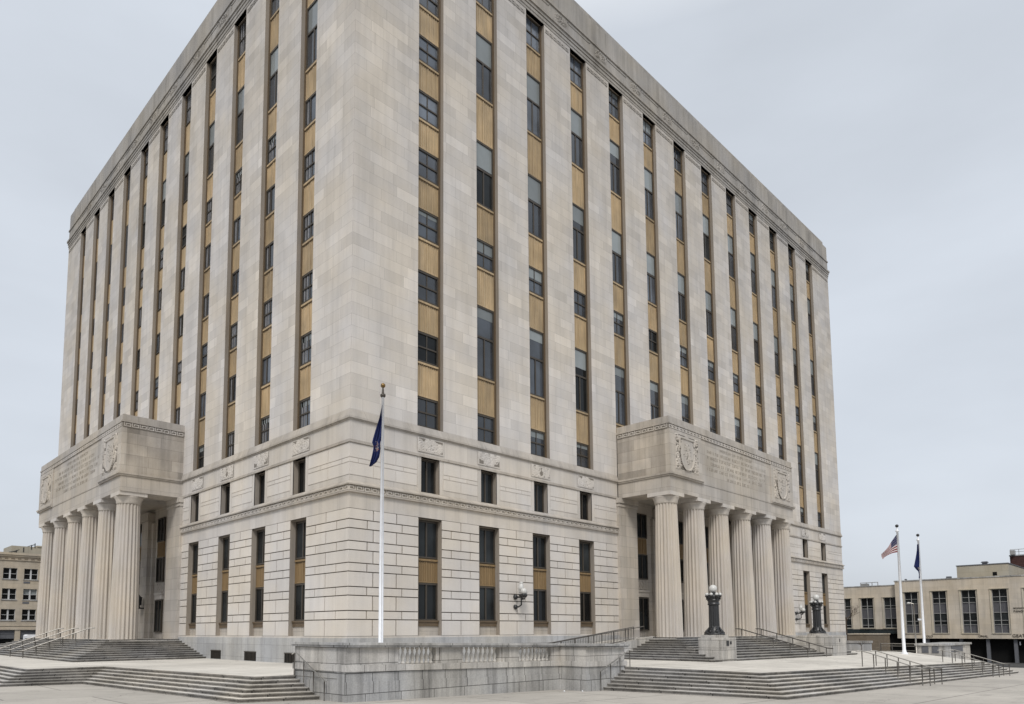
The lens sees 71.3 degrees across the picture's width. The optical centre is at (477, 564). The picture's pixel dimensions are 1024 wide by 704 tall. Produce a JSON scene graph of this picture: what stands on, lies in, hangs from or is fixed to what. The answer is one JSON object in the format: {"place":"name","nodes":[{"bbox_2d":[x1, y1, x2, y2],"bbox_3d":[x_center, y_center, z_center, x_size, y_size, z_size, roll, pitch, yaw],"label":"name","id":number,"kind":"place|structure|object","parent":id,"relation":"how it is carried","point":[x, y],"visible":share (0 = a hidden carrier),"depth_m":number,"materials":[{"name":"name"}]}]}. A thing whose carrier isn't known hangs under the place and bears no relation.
{"place":"outdoors","nodes":[
{"label":"outdoors","id":0,"kind":"place"},
{"bbox_2d":[0,651,980,678],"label":"terrace","id":1,"kind":"structure","parent":0,"point":[232,667],"depth_m":41.60,"materials":[{"name":"grey concrete"}]},
{"bbox_2d":[0,638,205,661],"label":"entrance steps","id":2,"kind":"structure","parent":1,"relation":"on","point":[90,650],"depth_m":48.98,"materials":[{"name":"grey stone"}]},
{"bbox_2d":[378,383,385,642],"bbox_3d":[-4.397,-1.850,32.849,0.248,13.415,0.265,-3,-6,31],"label":"flagpole","id":3,"kind":"object","parent":1,"relation":"on","point":[381,576],"visible":0.94,"depth_m":32.74,"materials":[{"name":"white metal"}]},
{"bbox_2d":[369,408,381,465],"bbox_3d":[-4.716,-6.013,33.225,0.597,2.907,0.192,0,-5,-1],"label":"flag","id":4,"kind":"object","parent":3,"relation":"attached to","point":[376,440],"visible":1,"depth_m":33.20,"materials":[{"name":"blue fabric"}]},
{"bbox_2d":[520,636,653,660],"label":"access ramp","id":5,"kind":"structure","parent":1,"relation":"on","point":[635,642],"depth_m":49.96,"materials":[{"name":"grey concrete"}]},
{"bbox_2d":[519,626,633,659],"bbox_3d":[6.599,5.020,45.651,12.231,2.128,0.070,5,-7,-44],"label":"handrail","id":6,"kind":"object","parent":5,"relation":"on","point":[624,637],"visible":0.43,"depth_m":47.72,"materials":[{"name":"grey metal"}]},
{"bbox_2d":[698,637,736,661],"bbox_3d":[15.203,5.527,44.989,1.850,1.830,1.630,5,-7,-44],"label":"lamp pedestal","id":7,"kind":"object","parent":1,"relation":"on","point":[722,649],"visible":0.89,"depth_m":44.36,"materials":[{"name":"stone"}]},
{"bbox_2d":[701,585,728,637],"bbox_3d":[15.061,2.958,45.330,1.280,3.350,1.280,5,-7,-44],"label":"globe lamp","id":8,"kind":"object","parent":7,"relation":"on","point":[714,629],"visible":1,"depth_m":45.05,"materials":[{"name":"metal"}]},
{"bbox_2d":[624,636,831,661],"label":"entrance steps","id":9,"kind":"structure","parent":1,"relation":"on","point":[688,649],"depth_m":49.25,"materials":[{"name":"grey stone"}]},
{"bbox_2d":[767,635,846,655],"bbox_3d":[27.270,6.932,58.947,3.000,2.130,5.210,5,-7,-44],"label":"lamp pedestal","id":10,"kind":"object","parent":1,"relation":"on","point":[837,643],"visible":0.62,"depth_m":57.18,"materials":[{"name":"stone"}]},
{"bbox_2d":[807,595,828,635],"bbox_3d":[27.843,4.126,58.386,1.280,3.350,1.280,5,-7,-44],"label":"globe lamp","id":11,"kind":"object","parent":10,"relation":"on","point":[816,605],"visible":1,"depth_m":58.11,"materials":[{"name":"metal"}]},
{"bbox_2d":[895,524,907,653],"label":"flagpole","id":12,"kind":"object","parent":1,"relation":"on","point":[904,651],"visible":0.94,"depth_m":65.82,"materials":[{"name":"white metal"}]},
{"bbox_2d":[0,667,1023,703],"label":"plaza","id":13,"kind":"structure","parent":0,"point":[1005,689],"depth_m":30.62,"materials":[{"name":"grey concrete"}]},
{"bbox_2d":[0,665,319,702],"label":"stone steps","id":14,"kind":"structure","parent":13,"relation":"on","point":[233,688],"depth_m":31.22,"materials":[{"name":"stone"}]},
{"bbox_2d":[291,642,629,702],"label":"balustrade","id":15,"kind":"object","parent":13,"relation":"on","point":[363,672],"visible":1,"depth_m":30.50,"materials":[{"name":"stone"}]},
{"bbox_2d":[603,654,1017,699],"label":"stone steps","id":16,"kind":"structure","parent":13,"relation":"on","point":[784,685],"depth_m":35.30,"materials":[{"name":"stone"}]},
{"bbox_2d":[856,650,930,685],"bbox_3d":[25.468,6.385,43.678,3.980,2.199,0.108,-5,-7,39],"label":"handrail","id":17,"kind":"object","parent":16,"relation":"on","point":[897,666],"visible":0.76,"depth_m":43.49,"materials":[{"name":"metal"}]},
{"bbox_2d":[870,650,942,683],"bbox_3d":[27.339,6.599,45.472,3.980,2.211,0.108,-5,-7,39],"label":"handrail","id":18,"kind":"object","parent":16,"relation":"on","point":[909,663],"visible":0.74,"depth_m":45.34,"materials":[{"name":"metal"}]},
{"bbox_2d":[846,641,872,650],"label":"garden wall","id":19,"kind":"structure","parent":13,"relation":"on","point":[855,646],"depth_m":76.50,"materials":[{"name":"stone"}]},
{"bbox_2d":[914,642,971,659],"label":"planter wall","id":20,"kind":"structure","parent":13,"relation":"on","point":[929,648],"depth_m":68.58,"materials":[{"name":"stone"}]},
{"bbox_2d":[916,534,925,642],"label":"flagpole","id":21,"kind":"object","parent":20,"relation":"on","point":[922,605],"visible":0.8,"depth_m":70.92,"materials":[{"name":"white metal"}]},
{"bbox_2d":[0,0,1023,586],"label":"sky","id":22,"kind":"structure","parent":0,"point":[892,130],"materials":[{"name":"grey"}]},
{"bbox_2d":[987,662,1023,667],"bbox_3d":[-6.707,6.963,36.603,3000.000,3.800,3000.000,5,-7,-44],"label":"ground","id":23,"kind":"structure","parent":0,"point":[1008,663],"depth_m":101.70,"materials":[{"name":"concrete"}]},
{"bbox_2d":[0,543,41,643],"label":"beige building","id":24,"kind":"structure","parent":23,"relation":"on","point":[19,575],"depth_m":112.80,"materials":[{"name":"beige stone"}]},
{"bbox_2d":[35,0,846,676],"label":"courthouse","id":25,"kind":"structure","parent":23,"relation":"on","point":[551,276],"depth_m":51.38,"materials":[{"name":"stone"}]},
{"bbox_2d":[75,173,130,444],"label":"far windows","id":26,"kind":"structure","parent":25,"relation":"in","point":[130,173],"depth_m":71.51,"materials":[{"name":"grey glass"}]},
{"bbox_2d":[183,152,188,203],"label":"tall window","id":27,"kind":"structure","parent":25,"relation":"in","point":[186,168],"depth_m":58.44,"materials":[{"name":"grey glass"}]},
{"bbox_2d":[208,120,214,175],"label":"tall window","id":28,"kind":"structure","parent":25,"relation":"in","point":[212,127],"depth_m":55.02,"materials":[{"name":"grey glass"}]},
{"bbox_2d":[221,591,227,622],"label":"base window","id":29,"kind":"structure","parent":25,"relation":"in","point":[224,601],"depth_m":48.40,"materials":[{"name":"glass"}]},
{"bbox_2d":[222,537,229,569],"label":"base window","id":30,"kind":"structure","parent":25,"relation":"in","point":[226,541],"depth_m":48.74,"materials":[{"name":"glass"}]},
{"bbox_2d":[229,375,235,402],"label":"casement window","id":31,"kind":"structure","parent":25,"relation":"in","point":[232,380],"depth_m":49.56,"materials":[{"name":"glass"}]},
{"bbox_2d":[236,86,243,145],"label":"tall window","id":32,"kind":"structure","parent":25,"relation":"in","point":[240,99],"depth_m":51.51,"materials":[{"name":"grey glass"}]},
{"bbox_2d":[239,18,245,57],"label":"sash window","id":33,"kind":"structure","parent":25,"relation":"in","point":[242,31],"depth_m":52.06,"materials":[{"name":"glass"}]},
{"bbox_2d":[255,587,263,621],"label":"base window","id":34,"kind":"structure","parent":25,"relation":"in","point":[259,592],"depth_m":44.85,"materials":[{"name":"black glass"}]},
{"bbox_2d":[256,529,264,564],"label":"base window","id":35,"kind":"structure","parent":25,"relation":"in","point":[260,550],"depth_m":45.20,"materials":[{"name":"black glass"}]},
{"bbox_2d":[260,415,269,443],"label":"sash window","id":36,"kind":"structure","parent":25,"relation":"in","point":[264,436],"depth_m":45.75,"materials":[{"name":"glass"}]},
{"bbox_2d":[262,354,270,385],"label":"casement window","id":37,"kind":"structure","parent":25,"relation":"in","point":[266,362],"depth_m":46.05,"materials":[{"name":"grey glass"}]},
{"bbox_2d":[263,298,271,328],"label":"sash window","id":38,"kind":"structure","parent":25,"relation":"in","point":[267,316],"depth_m":46.46,"materials":[{"name":"glass"}]},
{"bbox_2d":[265,241,273,271],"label":"casement window","id":39,"kind":"structure","parent":25,"relation":"in","point":[269,249],"depth_m":46.77,"materials":[{"name":"glass"}]},
{"bbox_2d":[266,184,274,216],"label":"casement window","id":40,"kind":"structure","parent":25,"relation":"in","point":[270,196],"depth_m":47.12,"materials":[{"name":"grey glass"}]},
{"bbox_2d":[267,133,275,164],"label":"sash window","id":41,"kind":"structure","parent":25,"relation":"in","point":[271,154],"depth_m":47.51,"materials":[{"name":"glass"}]},
{"bbox_2d":[269,45,277,109],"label":"tall window","id":42,"kind":"structure","parent":25,"relation":"in","point":[273,75],"depth_m":48.00,"materials":[{"name":"grey glass"}]},
{"bbox_2d":[294,583,304,620],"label":"base window","id":43,"kind":"structure","parent":25,"relation":"in","point":[299,592],"depth_m":41.34,"materials":[{"name":"black glass"}]},
{"bbox_2d":[295,520,305,559],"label":"base window","id":44,"kind":"structure","parent":25,"relation":"in","point":[300,542],"depth_m":41.69,"materials":[{"name":"black glass"}]},
{"bbox_2d":[298,459,305,493],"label":"base window","id":45,"kind":"structure","parent":25,"relation":"in","point":[301,465],"depth_m":42.05,"materials":[{"name":"black glass"}]},
{"bbox_2d":[299,397,309,428],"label":"sash window","id":46,"kind":"structure","parent":25,"relation":"in","point":[304,406],"depth_m":42.24,"materials":[{"name":"grey glass"}]},
{"bbox_2d":[300,331,311,366],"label":"sash window","id":47,"kind":"structure","parent":25,"relation":"in","point":[305,356],"depth_m":42.58,"materials":[{"name":"grey glass"}]},
{"bbox_2d":[301,270,312,304],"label":"sash window","id":48,"kind":"structure","parent":25,"relation":"in","point":[307,280],"depth_m":42.93,"materials":[{"name":"grey glass"}]},
{"bbox_2d":[303,209,313,242],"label":"sash window","id":49,"kind":"structure","parent":25,"relation":"in","point":[308,220],"depth_m":43.29,"materials":[{"name":"grey glass"}]},
{"bbox_2d":[304,147,314,183],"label":"sash window","id":50,"kind":"structure","parent":25,"relation":"in","point":[309,160],"depth_m":43.67,"materials":[{"name":"grey glass"}]},
{"bbox_2d":[305,92,315,127],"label":"casement window","id":51,"kind":"structure","parent":25,"relation":"in","point":[310,105],"depth_m":43.99,"materials":[{"name":"grey glass"}]},
{"bbox_2d":[306,0,317,69],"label":"tall window","id":52,"kind":"structure","parent":25,"relation":"in","point":[312,12],"depth_m":44.48,"materials":[{"name":"grey glass"}]},
{"bbox_2d":[417,396,437,429],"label":"sash window","id":53,"kind":"structure","parent":25,"relation":"in","point":[427,415],"depth_m":42.34,"materials":[{"name":"grey glass"}]},
{"bbox_2d":[418,583,436,619],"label":"base window","id":54,"kind":"structure","parent":25,"relation":"in","point":[427,592],"depth_m":41.31,"materials":[{"name":"black glass"}]},
{"bbox_2d":[418,331,437,366],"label":"sash window","id":55,"kind":"structure","parent":25,"relation":"in","point":[427,344],"depth_m":42.72,"materials":[{"name":"black glass"}]},
{"bbox_2d":[418,269,437,306],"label":"sash window","id":56,"kind":"structure","parent":25,"relation":"in","point":[427,283],"depth_m":43.05,"materials":[{"name":"grey glass"}]},
{"bbox_2d":[418,207,437,244],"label":"sash window","id":57,"kind":"structure","parent":25,"relation":"in","point":[427,222],"depth_m":43.39,"materials":[{"name":"grey glass"}]},
{"bbox_2d":[418,147,437,185],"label":"sash window","id":58,"kind":"structure","parent":25,"relation":"in","point":[428,164],"depth_m":43.77,"materials":[{"name":"grey glass"}]},
{"bbox_2d":[421,459,434,493],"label":"base window","id":59,"kind":"structure","parent":25,"relation":"in","point":[427,467],"depth_m":42.02,"materials":[{"name":"black glass"}]},
{"bbox_2d":[419,89,437,128],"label":"sash window","id":60,"kind":"structure","parent":25,"relation":"in","point":[428,107],"depth_m":44.12,"materials":[{"name":"grey glass"}]},
{"bbox_2d":[419,520,437,558],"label":"base window","id":61,"kind":"structure","parent":25,"relation":"in","point":[428,530],"depth_m":41.71,"materials":[{"name":"black glass"}]},
{"bbox_2d":[419,34,438,72],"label":"sash window","id":62,"kind":"structure","parent":25,"relation":"in","point":[428,52],"depth_m":44.51,"materials":[{"name":"grey glass"}]},
{"bbox_2d":[419,0,438,18],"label":"sash window","id":63,"kind":"structure","parent":25,"relation":"in","point":[432,6],"depth_m":44.98,"materials":[{"name":"glass"}]},
{"bbox_2d":[476,139,492,211],"bbox_3d":[0.411,-25.781,47.214,1.740,4.400,0.140,5,-7,-44],"label":"tall window","id":64,"kind":"structure","parent":25,"relation":"in","point":[484,154],"depth_m":47.33,"materials":[{"name":"grey glass"}]},
{"bbox_2d":[476,31,492,104],"bbox_3d":[0.381,-33.423,47.926,1.740,4.450,0.140,5,-7,-44],"label":"tall window","id":65,"kind":"structure","parent":25,"relation":"in","point":[483,46],"depth_m":48.03,"materials":[{"name":"grey glass"}]},
{"bbox_2d":[477,305,493,380],"bbox_3d":[0.455,-14.340,46.147,1.740,4.720,0.140,5,-7,-44],"label":"tall window","id":66,"kind":"structure","parent":25,"relation":"in","point":[485,317],"depth_m":46.26,"materials":[{"name":"grey glass"}]},
{"bbox_2d":[477,238,493,273],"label":"sash window","id":67,"kind":"structure","parent":25,"relation":"in","point":[485,255],"depth_m":46.81,"materials":[{"name":"grey glass"}]},
{"bbox_2d":[477,413,494,444],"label":"sash window","id":68,"kind":"structure","parent":25,"relation":"in","point":[486,425],"depth_m":45.75,"materials":[{"name":"grey glass"}]},
{"bbox_2d":[479,528,494,563],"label":"base window","id":69,"kind":"structure","parent":25,"relation":"in","point":[486,536],"depth_m":45.04,"materials":[{"name":"black glass"}]},
{"bbox_2d":[481,472,492,503],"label":"base window","id":70,"kind":"structure","parent":25,"relation":"in","point":[486,478],"depth_m":45.42,"materials":[{"name":"black glass"}]},
{"bbox_2d":[480,586,494,620],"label":"base window","id":71,"kind":"structure","parent":25,"relation":"in","point":[487,594],"depth_m":44.72,"materials":[{"name":"black glass"}]},
{"bbox_2d":[526,15,539,53],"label":"sash window","id":72,"kind":"structure","parent":25,"relation":"in","point":[532,29],"depth_m":52.04,"materials":[{"name":"grey glass"}]},
{"bbox_2d":[527,72,540,138],"bbox_3d":[3.971,-33.114,51.379,1.740,4.450,0.140,5,-7,-44],"label":"tall window","id":73,"kind":"structure","parent":25,"relation":"in","point":[533,85],"depth_m":51.53,"materials":[{"name":"grey glass"}]},
{"bbox_2d":[528,174,541,239],"bbox_3d":[4.000,-25.473,50.666,1.740,4.400,0.140,5,-7,-44],"label":"tall window","id":74,"kind":"structure","parent":25,"relation":"in","point":[534,185],"depth_m":50.81,"materials":[{"name":"grey glass"}]},
{"bbox_2d":[529,266,542,297],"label":"sash window","id":75,"kind":"structure","parent":25,"relation":"in","point":[535,276],"depth_m":50.28,"materials":[{"name":"grey glass"}]},
{"bbox_2d":[529,328,543,397],"bbox_3d":[4.044,-14.032,49.600,1.740,4.720,0.140,5,-7,-44],"label":"tall window","id":76,"kind":"structure","parent":25,"relation":"in","point":[536,337],"depth_m":49.75,"materials":[{"name":"grey glass"}]},
{"bbox_2d":[531,429,544,457],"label":"sash window","id":77,"kind":"structure","parent":25,"relation":"in","point":[537,437],"depth_m":49.22,"materials":[{"name":"grey glass"}]},
{"bbox_2d":[534,483,543,512],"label":"base window","id":78,"kind":"structure","parent":25,"relation":"in","point":[538,488],"depth_m":48.90,"materials":[{"name":"black glass"}]},
{"bbox_2d":[533,535,545,568],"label":"base window","id":79,"kind":"structure","parent":25,"relation":"in","point":[539,542],"depth_m":48.53,"materials":[{"name":"black glass"}]},
{"bbox_2d":[534,589,546,621],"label":"base window","id":80,"kind":"structure","parent":25,"relation":"in","point":[540,596],"depth_m":48.23,"materials":[{"name":"grey glass"}]},
{"bbox_2d":[570,54,581,89],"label":"sash window","id":81,"kind":"structure","parent":25,"relation":"in","point":[575,66],"depth_m":55.51,"materials":[{"name":"grey glass"}]},
{"bbox_2d":[571,108,582,169],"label":"tall window","id":82,"kind":"structure","parent":25,"relation":"in","point":[576,119],"depth_m":55.00,"materials":[{"name":"grey glass"}]},
{"bbox_2d":[572,203,584,263],"bbox_3d":[7.590,-25.165,54.119,1.740,4.400,0.140,5,-7,-44],"label":"tall window","id":83,"kind":"structure","parent":25,"relation":"in","point":[578,213],"depth_m":54.29,"materials":[{"name":"grey glass"}]},
{"bbox_2d":[574,289,585,318],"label":"sash window","id":84,"kind":"structure","parent":25,"relation":"in","point":[579,298],"depth_m":53.76,"materials":[{"name":"grey glass"}]},
{"bbox_2d":[575,348,587,412],"bbox_3d":[7.634,-13.724,53.052,1.740,4.720,0.140,5,-7,-44],"label":"tall window","id":85,"kind":"structure","parent":25,"relation":"in","point":[580,356],"depth_m":53.21,"materials":[{"name":"grey glass"}]},
{"bbox_2d":[576,442,588,468],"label":"sash window","id":86,"kind":"structure","parent":25,"relation":"in","point":[582,449],"depth_m":52.70,"materials":[{"name":"grey glass"}]},
{"bbox_2d":[580,493,587,519],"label":"base window","id":87,"kind":"structure","parent":25,"relation":"in","point":[583,497],"depth_m":52.38,"materials":[{"name":"glass"}]},
{"bbox_2d":[579,542,590,572],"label":"base window","id":88,"kind":"structure","parent":25,"relation":"in","point":[584,548],"depth_m":52.01,"materials":[{"name":"black glass"}]},
{"bbox_2d":[580,592,590,621],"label":"base window","id":89,"kind":"structure","parent":25,"relation":"in","point":[585,597],"depth_m":51.67,"materials":[{"name":"black glass"}]},
{"bbox_2d":[608,88,618,120],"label":"sash window","id":90,"kind":"structure","parent":25,"relation":"in","point":[613,98],"depth_m":58.99,"materials":[{"name":"grey glass"}]},
{"bbox_2d":[610,139,620,196],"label":"tall window","id":91,"kind":"structure","parent":25,"relation":"in","point":[614,148],"depth_m":58.48,"materials":[{"name":"grey glass"}]},
{"bbox_2d":[612,229,622,285],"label":"tall window","id":92,"kind":"structure","parent":25,"relation":"in","point":[616,237],"depth_m":57.76,"materials":[{"name":"grey glass"}]},
{"bbox_2d":[613,310,623,336],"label":"sash window","id":93,"kind":"structure","parent":25,"relation":"in","point":[618,318],"depth_m":57.27,"materials":[{"name":"glass"}]},
{"bbox_2d":[615,365,625,425],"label":"tall window","id":94,"kind":"structure","parent":25,"relation":"in","point":[619,372],"depth_m":56.70,"materials":[{"name":"grey glass"}]},
{"bbox_2d":[643,119,651,148],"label":"sash window","id":95,"kind":"structure","parent":25,"relation":"in","point":[647,139],"depth_m":62.44,"materials":[{"name":"glass"}]},
{"bbox_2d":[644,167,653,220],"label":"tall window","id":96,"kind":"structure","parent":25,"relation":"in","point":[648,175],"depth_m":61.96,"materials":[{"name":"grey glass"}]},
{"bbox_2d":[646,251,655,304],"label":"tall window","id":97,"kind":"structure","parent":25,"relation":"in","point":[651,281],"depth_m":61.23,"materials":[{"name":"grey glass"}]},
{"bbox_2d":[650,380,658,418],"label":"tall window","id":98,"kind":"structure","parent":25,"relation":"in","point":[654,387],"depth_m":60.23,"materials":[{"name":"grey glass"}]},
{"bbox_2d":[675,192,683,241],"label":"tall window","id":99,"kind":"structure","parent":25,"relation":"in","point":[678,199],"depth_m":65.42,"materials":[{"name":"grey glass"}]},
{"bbox_2d":[677,272,685,321],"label":"tall window","id":100,"kind":"structure","parent":25,"relation":"in","point":[681,279],"depth_m":64.72,"materials":[{"name":"grey glass"}]},
{"bbox_2d":[681,394,688,422],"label":"tall window","id":101,"kind":"structure","parent":25,"relation":"in","point":[684,399],"depth_m":63.75,"materials":[{"name":"glass"}]},
{"bbox_2d":[702,213,709,260],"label":"tall window","id":102,"kind":"structure","parent":25,"relation":"in","point":[706,241],"depth_m":68.91,"materials":[{"name":"grey glass"}]},
{"bbox_2d":[705,290,712,337],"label":"tall window","id":103,"kind":"structure","parent":25,"relation":"in","point":[708,297],"depth_m":68.20,"materials":[{"name":"grey glass"}]},
{"bbox_2d":[727,233,733,278],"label":"tall window","id":104,"kind":"structure","parent":25,"relation":"in","point":[730,239],"depth_m":72.38,"materials":[{"name":"glass"}]},
{"bbox_2d":[730,307,736,351],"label":"tall window","id":105,"kind":"structure","parent":25,"relation":"in","point":[732,311],"depth_m":71.68,"materials":[{"name":"grey glass"}]},
{"bbox_2d":[750,252,755,293],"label":"tall window","id":106,"kind":"structure","parent":25,"relation":"in","point":[752,257],"depth_m":75.85,"materials":[{"name":"glass"}]},
{"bbox_2d":[753,322,758,363],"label":"tall window","id":107,"kind":"structure","parent":25,"relation":"in","point":[755,327],"depth_m":75.14,"materials":[{"name":"glass"}]},
{"bbox_2d":[848,633,889,650],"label":"retaining wall","id":108,"kind":"structure","parent":23,"relation":"on","point":[877,639],"depth_m":109.77,"materials":[{"name":"beige stone"}]},
{"bbox_2d":[844,563,1023,662],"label":"tan building","id":109,"kind":"structure","parent":23,"relation":"on","point":[980,607],"depth_m":111.63,"materials":[{"name":"stone"}]},
{"bbox_2d":[1009,549,1023,566],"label":"brick building","id":110,"kind":"structure","parent":23,"relation":"on","point":[1015,559],"depth_m":130.00,"materials":[{"name":"brick"}]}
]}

